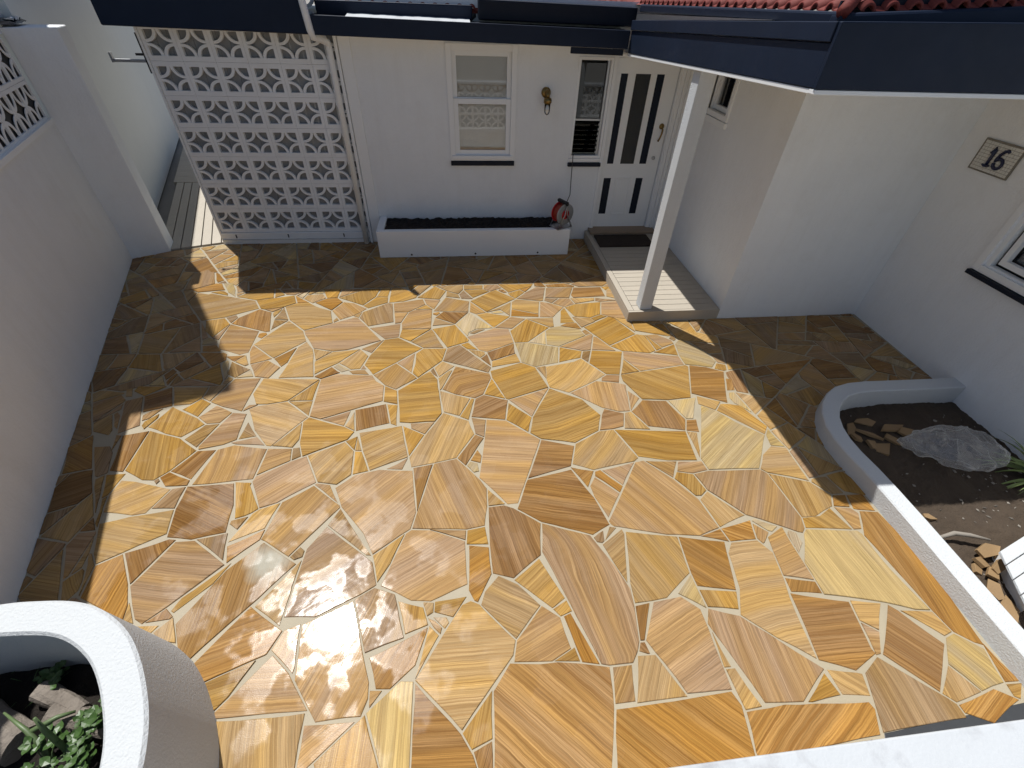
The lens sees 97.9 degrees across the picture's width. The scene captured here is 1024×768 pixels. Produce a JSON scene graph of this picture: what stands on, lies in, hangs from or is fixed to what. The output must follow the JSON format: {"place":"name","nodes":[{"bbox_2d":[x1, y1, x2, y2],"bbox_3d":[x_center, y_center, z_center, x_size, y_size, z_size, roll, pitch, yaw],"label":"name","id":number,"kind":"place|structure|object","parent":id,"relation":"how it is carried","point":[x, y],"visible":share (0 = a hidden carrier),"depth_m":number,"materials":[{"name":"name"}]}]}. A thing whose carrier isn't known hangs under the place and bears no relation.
{"place":"outdoors","nodes":[
{"label":"outdoors","id":0,"kind":"place"},
{"bbox_2d":[157,0,830,226],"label":"ground","id":1,"kind":"structure","parent":0,"point":[165,201],"depth_m":7.85,"materials":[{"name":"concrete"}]},
{"bbox_2d":[0,24,172,604],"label":"boundary wall","id":2,"kind":"structure","parent":1,"relation":"on","point":[82,225],"depth_m":3.95,"materials":[{"name":"white paint"}]},
{"bbox_2d":[0,16,26,24],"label":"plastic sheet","id":3,"kind":"object","parent":2,"relation":"on","point":[11,20],"visible":1,"depth_m":4.15,"materials":[{"name":"plastic"}]},
{"bbox_2d":[0,0,178,207],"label":"neighbouring house","id":4,"kind":"structure","parent":1,"relation":"on","point":[131,96],"depth_m":6.89,"materials":[{"name":"paint"}]},
{"bbox_2d":[166,148,223,250],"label":"side deck","id":5,"kind":"structure","parent":1,"relation":"on","point":[190,223],"depth_m":6.54,"materials":[{"name":"grey wood"}]},
{"bbox_2d":[90,0,1023,460],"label":"house","id":6,"kind":"structure","parent":1,"relation":"on","point":[756,158],"depth_m":4.40,"materials":[{"name":"white paint"}]},
{"bbox_2d":[445,43,517,165],"bbox_3d":[-0.353,-3.256,5.264,0.795,1.225,0.155,-3,42,-6],"label":"window","id":7,"kind":"structure","parent":6,"relation":"in","point":[481,78],"depth_m":5.21,"materials":[{"name":"white paint"}]},
{"bbox_2d":[541,87,551,114],"bbox_3d":[0.401,-3.283,5.180,0.109,0.263,0.156,-3,42,-6],"label":"wall lamp","id":8,"kind":"object","parent":6,"relation":"attached to","point":[545,92],"visible":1,"depth_m":5.14,"materials":[{"name":"gold metal"}]},
{"bbox_2d":[567,56,614,166],"bbox_3d":[0.939,-3.288,5.434,0.430,1.147,0.180,-3,42,-6],"label":"louvre window","id":9,"kind":"structure","parent":6,"relation":"in","point":[594,77],"depth_m":5.39,"materials":[{"name":"white paint"}]},
{"bbox_2d":[593,58,679,225],"bbox_3d":[1.550,-2.979,5.752,0.776,1.980,0.110,-3,42,-6],"label":"door","id":10,"kind":"structure","parent":6,"relation":"in","point":[644,90],"depth_m":5.65,"materials":[{"name":"white paint"}]},
{"bbox_2d":[704,75,739,129],"bbox_3d":[2.233,-3.018,4.682,0.120,0.500,0.550,-3,42,-6],"label":"side window","id":11,"kind":"structure","parent":6,"relation":"in","point":[728,87],"depth_m":4.73,"materials":[{"name":"white paint"}]},
{"bbox_2d":[965,201,1023,304],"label":"window","id":12,"kind":"structure","parent":6,"relation":"in","point":[1001,265],"depth_m":3.68,"materials":[{"name":"white paint"}]},
{"bbox_2d":[968,137,1023,180],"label":"house number plaque","id":13,"kind":"object","parent":6,"relation":"attached to","point":[998,159],"visible":1,"depth_m":3.69,"materials":[{"name":"ceramic"}]},
{"bbox_2d":[670,719,1023,767],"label":"front wall","id":14,"kind":"structure","parent":1,"relation":"on","point":[998,745],"depth_m":1.32,"materials":[{"name":"white paint"}]},
{"bbox_2d":[814,378,1023,686],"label":"garden edging","id":15,"kind":"object","parent":1,"relation":"on","point":[994,623],"visible":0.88,"depth_m":3.07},
{"bbox_2d":[16,239,1023,767],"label":"paving","id":16,"kind":"structure","parent":0,"point":[338,505],"depth_m":2.98,"materials":[{"name":"stone"}]},
{"bbox_2d":[0,601,218,767],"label":"round planter","id":17,"kind":"object","parent":16,"relation":"on","point":[150,690],"visible":0.74,"depth_m":1.95,"materials":[{"name":"concrete"}]},
{"bbox_2d":[0,698,40,766],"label":"rock","id":18,"kind":"object","parent":17,"relation":"in","point":[12,735],"visible":0.76,"depth_m":1.90,"materials":[{"name":"beige stone"}]},
{"bbox_2d":[3,710,75,758],"bbox_3d":[-2.035,1.487,1.883,0.290,0.357,0.185,-3,42,-6],"label":"stalk plant","id":19,"kind":"object","parent":17,"relation":"in","point":[47,732],"visible":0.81,"depth_m":1.89,"materials":[{"name":"green plant"}]},
{"bbox_2d":[10,667,73,707],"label":"grass","id":20,"kind":"structure","parent":17,"relation":"in","point":[34,677],"depth_m":2.13,"materials":[{"name":"green plant"}]},
{"bbox_2d":[18,720,80,767],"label":"weed","id":21,"kind":"object","parent":17,"relation":"in","point":[27,746],"visible":0.83,"depth_m":1.87,"materials":[{"name":"green plant"}]},
{"bbox_2d":[32,660,69,689],"bbox_3d":[-2.158,1.393,2.095,0.124,0.103,0.163,-24,48,-27],"label":"weed","id":22,"kind":"object","parent":17,"relation":"in","point":[54,673],"visible":0.73,"depth_m":2.09,"materials":[{"name":"green plant"}]},
{"bbox_2d":[29,680,91,709],"bbox_3d":[-2.055,1.446,2.033,0.249,0.102,0.090,14,43,12],"label":"rock","id":23,"kind":"object","parent":17,"relation":"in","point":[43,695],"visible":0.69,"depth_m":2.02,"materials":[{"name":"beige stone"}]},
{"bbox_2d":[42,705,102,761],"bbox_3d":[-1.883,1.508,1.942,0.208,0.180,0.192,13,43,12],"label":"weed","id":24,"kind":"object","parent":17,"relation":"in","point":[89,718],"visible":0.81,"depth_m":1.91,"materials":[{"name":"green plant"}]},
{"bbox_2d":[41,703,103,738],"bbox_3d":[-1.928,1.506,2.003,0.282,0.140,0.113,5,42,3],"label":"rock","id":25,"kind":"object","parent":17,"relation":"in","point":[54,709],"visible":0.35,"depth_m":1.96,"materials":[{"name":"beige stone"}]},
{"bbox_2d":[60,736,96,767],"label":"weed","id":26,"kind":"object","parent":17,"relation":"in","point":[79,756],"visible":1,"depth_m":1.84,"materials":[{"name":"green plant"}]},
{"bbox_2d":[88,698,102,726],"bbox_3d":[-1.758,1.491,1.998,0.178,0.153,0.239,-25,49,-27],"label":"weed","id":27,"kind":"object","parent":17,"relation":"in","point":[100,719],"visible":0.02,"depth_m":1.95,"materials":[{"name":"green plant"}]},
{"bbox_2d":[133,0,371,243],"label":"breeze block wall","id":28,"kind":"structure","parent":16,"relation":"on","point":[272,233],"depth_m":5.17,"materials":[{"name":"white paint"}]},
{"bbox_2d":[108,32,151,72],"bbox_3d":[-3.970,-3.415,4.594,0.368,0.340,0.050,-2,42,-4],"label":"gate latch","id":29,"kind":"object","parent":28,"relation":"attached to","point":[128,60],"visible":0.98,"depth_m":4.63,"materials":[{"name":"metal"}]},
{"bbox_2d":[143,29,367,227],"bbox_3d":[-2.847,-2.811,5.330,1.883,2.290,0.016,-3,42,-6],"label":"timber screen","id":30,"kind":"object","parent":28,"relation":"attached to","point":[258,43],"visible":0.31,"depth_m":5.10,"materials":[{"name":"wood"}]},
{"bbox_2d":[376,216,569,257],"bbox_3d":[-0.500,-1.991,5.980,2.475,0.348,0.502,-3,42,-6],"label":"planter box","id":31,"kind":"object","parent":16,"relation":"on","point":[441,237],"visible":0.94,"depth_m":5.81,"materials":[{"name":"white paint"}]},
{"bbox_2d":[549,198,572,229],"bbox_3d":[0.645,-2.201,5.755,0.268,0.334,0.185,-23,48,-26],"label":"cable reel","id":32,"kind":"object","parent":31,"relation":"on","point":[562,213],"visible":1,"depth_m":5.71,"materials":[{"name":"red plastic"}]},
{"bbox_2d":[567,156,572,200],"bbox_3d":[0.740,-2.600,5.662,0.048,0.506,0.347,11,43,9],"label":"power cord","id":33,"kind":"object","parent":32,"relation":"hanging from","point":[571,178],"visible":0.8,"depth_m":5.75,"materials":[{"name":"plastic"}]},
{"bbox_2d":[584,230,719,321],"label":"porch deck","id":34,"kind":"structure","parent":16,"relation":"on","point":[681,294],"depth_m":5.24,"materials":[{"name":"grey wood"}]},
{"bbox_2d":[594,234,650,246],"bbox_3d":[1.528,-1.967,6.111,0.750,0.021,0.355,-3,42,-6],"label":"doormat","id":35,"kind":"object","parent":34,"relation":"on","point":[632,240],"visible":0.99,"depth_m":6.09,"materials":[{"name":"black rubber"}]},
{"bbox_2d":[884,703,1023,737],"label":"channel strip","id":36,"kind":"object","parent":16,"relation":"on","point":[1013,712],"visible":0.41,"depth_m":2.25,"materials":[{"name":"grey metal"}]},
{"bbox_2d":[840,402,1023,628],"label":"garden soil","id":37,"kind":"structure","parent":0,"point":[939,487],"depth_m":3.51,"materials":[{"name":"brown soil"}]},
{"bbox_2d":[846,423,855,434],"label":"stone offcut","id":38,"kind":"object","parent":37,"relation":"on","point":[851,427],"visible":0.86,"depth_m":3.82,"materials":[{"name":"stone"}]},
{"bbox_2d":[850,433,862,441],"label":"stone offcut","id":39,"kind":"object","parent":37,"relation":"on","point":[856,437],"visible":1,"depth_m":3.72,"materials":[{"name":"stone"}]},
{"bbox_2d":[853,418,875,426],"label":"stone offcut","id":40,"kind":"object","parent":37,"relation":"on","point":[867,422],"visible":0.93,"depth_m":3.88,"materials":[{"name":"stone"}]},
{"bbox_2d":[855,429,883,440],"bbox_3d":[3.009,0.421,3.755,0.213,0.022,0.053,24,30,17],"label":"stone offcut","id":41,"kind":"object","parent":37,"relation":"on","point":[870,434],"visible":1,"depth_m":3.74,"materials":[{"name":"stone"}]},
{"bbox_2d":[866,439,876,448],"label":"stone offcut","id":42,"kind":"object","parent":37,"relation":"on","point":[871,444],"visible":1,"depth_m":3.67,"materials":[{"name":"stone"}]},
{"bbox_2d":[875,443,889,455],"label":"stone offcut","id":43,"kind":"object","parent":37,"relation":"on","point":[883,448],"visible":0.9,"depth_m":3.64,"materials":[{"name":"stone"}]},
{"bbox_2d":[881,424,902,431],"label":"stone offcut","id":44,"kind":"object","parent":37,"relation":"on","point":[890,428],"visible":0.96,"depth_m":3.80,"materials":[{"name":"stone"}]},
{"bbox_2d":[884,433,903,445],"bbox_3d":[3.194,0.472,3.728,0.142,0.022,0.066,34,51,23],"label":"stone offcut","id":45,"kind":"object","parent":37,"relation":"on","point":[890,438],"visible":0.98,"depth_m":3.72,"materials":[{"name":"stone"}]},
{"bbox_2d":[897,427,912,436],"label":"stone offcut","id":46,"kind":"object","parent":37,"relation":"on","point":[903,431],"visible":0.98,"depth_m":3.78,"materials":[{"name":"stone"}]},
{"bbox_2d":[922,513,937,520],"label":"stone offcut","id":47,"kind":"object","parent":37,"relation":"on","point":[928,517],"visible":0.81,"depth_m":3.19,"materials":[{"name":"stone"}]},
{"bbox_2d":[897,425,1010,471],"bbox_3d":[3.511,0.504,3.537,0.785,0.217,0.442,-3,42,-6],"label":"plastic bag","id":48,"kind":"object","parent":37,"relation":"on","point":[973,469],"visible":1,"depth_m":3.54,"materials":[{"name":"plastic"}]},
{"bbox_2d":[940,531,990,540],"bbox_3d":[3.083,1.044,3.051,0.322,0.065,0.050,4,42,2],"label":"stick","id":49,"kind":"object","parent":37,"relation":"on","point":[956,533],"visible":0.84,"depth_m":3.03,"materials":[{"name":"grey wood"}]},
{"bbox_2d":[971,563,982,574],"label":"stone offcut","id":50,"kind":"object","parent":37,"relation":"on","point":[976,569],"visible":0.94,"depth_m":2.92,"materials":[{"name":"stone"}]},
{"bbox_2d":[972,556,989,567],"bbox_3d":[3.094,1.174,2.945,0.116,0.024,0.084,27,43,-3],"label":"stone offcut","id":51,"kind":"object","parent":37,"relation":"on","point":[980,561],"visible":1,"depth_m":2.93,"materials":[{"name":"stone"}]},
{"bbox_2d":[974,543,1000,557],"bbox_3d":[3.189,1.110,2.982,0.169,0.024,0.085,-13,58,-8],"label":"stone offcut","id":52,"kind":"object","parent":51,"relation":"on","point":[985,550],"visible":0.98,"depth_m":2.97,"materials":[{"name":"stone"}]},
{"bbox_2d":[985,567,999,580],"bbox_3d":[3.095,1.217,2.875,0.063,0.028,0.081,25,47,23],"label":"stone offcut","id":53,"kind":"object","parent":37,"relation":"on","point":[991,574],"visible":0.92,"depth_m":2.86,"materials":[{"name":"stone"}]},
{"bbox_2d":[991,559,1005,573],"bbox_3d":[3.153,1.180,2.884,0.128,0.024,0.054,-32,67,-17],"label":"stone offcut","id":54,"kind":"object","parent":53,"relation":"on","point":[998,566],"visible":0.84,"depth_m":2.87,"materials":[{"name":"stone"}]},
{"bbox_2d":[986,579,1004,600],"bbox_3d":[3.050,1.303,2.819,0.079,0.024,0.133,-8,44,21],"label":"stone offcut","id":55,"kind":"object","parent":37,"relation":"on","point":[994,589],"visible":0.76,"depth_m":2.81,"materials":[{"name":"stone"}]},
{"bbox_2d":[977,432,1023,494],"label":"strap leaf plant","id":56,"kind":"object","parent":37,"relation":"on","point":[1018,465],"visible":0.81,"depth_m":3.50,"materials":[{"name":"green plant"}]},
{"bbox_2d":[992,537,1023,611],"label":"slatted panel","id":57,"kind":"object","parent":37,"relation":"on","point":[1012,574],"visible":0.99,"depth_m":2.80,"materials":[{"name":"white paint"}]},
{"bbox_2d":[1000,595,1019,622],"bbox_3d":[3.014,1.390,2.717,0.129,0.026,0.246,15,40,22],"label":"stone offcut","id":58,"kind":"object","parent":37,"relation":"on","point":[1009,606],"visible":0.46,"depth_m":2.72,"materials":[{"name":"stone"}]}
]}

